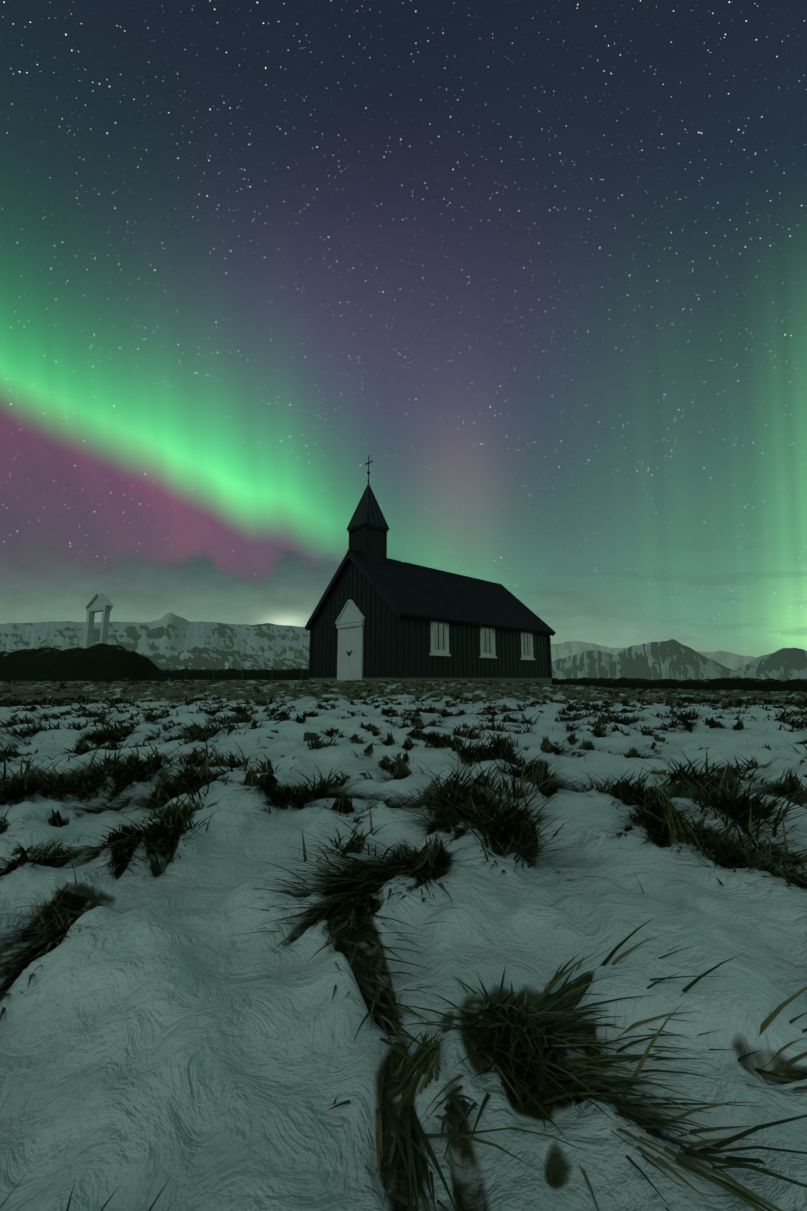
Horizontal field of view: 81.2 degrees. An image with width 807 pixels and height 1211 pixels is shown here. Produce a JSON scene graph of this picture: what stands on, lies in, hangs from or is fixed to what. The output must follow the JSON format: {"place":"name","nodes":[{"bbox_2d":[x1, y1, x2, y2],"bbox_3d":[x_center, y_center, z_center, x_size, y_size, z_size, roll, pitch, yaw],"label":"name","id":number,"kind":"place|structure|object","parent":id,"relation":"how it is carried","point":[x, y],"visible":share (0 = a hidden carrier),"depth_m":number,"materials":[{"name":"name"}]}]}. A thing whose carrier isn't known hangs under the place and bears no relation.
{"place":"outdoors","nodes":[
{"label":"outdoors","id":0,"kind":"place"},
{"bbox_2d":[0,645,308,669],"bbox_3d":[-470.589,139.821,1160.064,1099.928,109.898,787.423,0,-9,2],"label":"mountain","id":1,"kind":"structure","parent":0,"point":[197,658],"depth_m":1353.97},
{"bbox_2d":[0,613,557,678],"bbox_3d":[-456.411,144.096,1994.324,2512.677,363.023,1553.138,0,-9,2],"label":"mountain","id":2,"kind":"structure","parent":0,"point":[169,633],"depth_m":2235.64,"materials":[{"name":"white snow"}]},
{"bbox_2d":[0,680,806,1210],"bbox_3d":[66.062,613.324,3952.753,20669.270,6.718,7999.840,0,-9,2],"label":"snow ground","id":3,"kind":"structure","parent":0,"point":[228,1072],"depth_m":0.79,"materials":[{"name":"white snow"}]},
{"bbox_2d":[0,643,174,681],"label":"hill","id":4,"kind":"structure","parent":3,"relation":"on","point":[104,662],"depth_m":16.03,"materials":[{"name":"plant"}]},
{"bbox_2d":[84,593,112,647],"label":"gate","id":5,"kind":"structure","parent":3,"relation":"on","point":[100,602],"depth_m":18.11,"materials":[{"name":"white paint"}]},
{"bbox_2d":[158,666,302,679],"bbox_3d":[-8.737,3.779,25.606,9.999,0.978,0.073,-1,-9,6],"label":"wire fence","id":6,"kind":"object","parent":3,"relation":"on","point":[213,669],"visible":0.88,"depth_m":25.73,"materials":[{"name":"grey metal"}]},
{"bbox_2d":[160,668,308,679],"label":"turf wall","id":7,"kind":"structure","parent":3,"relation":"on","point":[253,674],"depth_m":27.71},
{"bbox_2d":[0,679,806,1210],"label":"grass tufts","id":8,"kind":"object","parent":3,"relation":"on","point":[540,1075],"visible":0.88,"depth_m":1.32,"materials":[{"name":"green plant"}]},
{"bbox_2d":[305,455,555,684],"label":"church","id":9,"kind":"structure","parent":3,"relation":"on","point":[377,614],"depth_m":18.74,"materials":[{"name":"black wood"}]},
{"bbox_2d":[552,677,806,691],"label":"turf wall","id":10,"kind":"structure","parent":3,"relation":"on","point":[775,685],"depth_m":17.33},
{"bbox_2d":[0,0,806,656],"label":"sky","id":11,"kind":"structure","parent":0,"point":[541,265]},
{"bbox_2d":[551,641,757,670],"bbox_3d":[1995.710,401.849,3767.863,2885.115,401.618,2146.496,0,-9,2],"label":"mountain","id":12,"kind":"structure","parent":0,"point":[731,661],"depth_m":4396.09,"materials":[{"name":"white snow"}]},
{"bbox_2d":[552,639,806,679],"bbox_3d":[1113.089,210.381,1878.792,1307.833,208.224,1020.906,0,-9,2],"label":"mountain","id":13,"kind":"structure","parent":0,"point":[672,659],"depth_m":2050.75,"materials":[{"name":"grey stone"}]}
]}

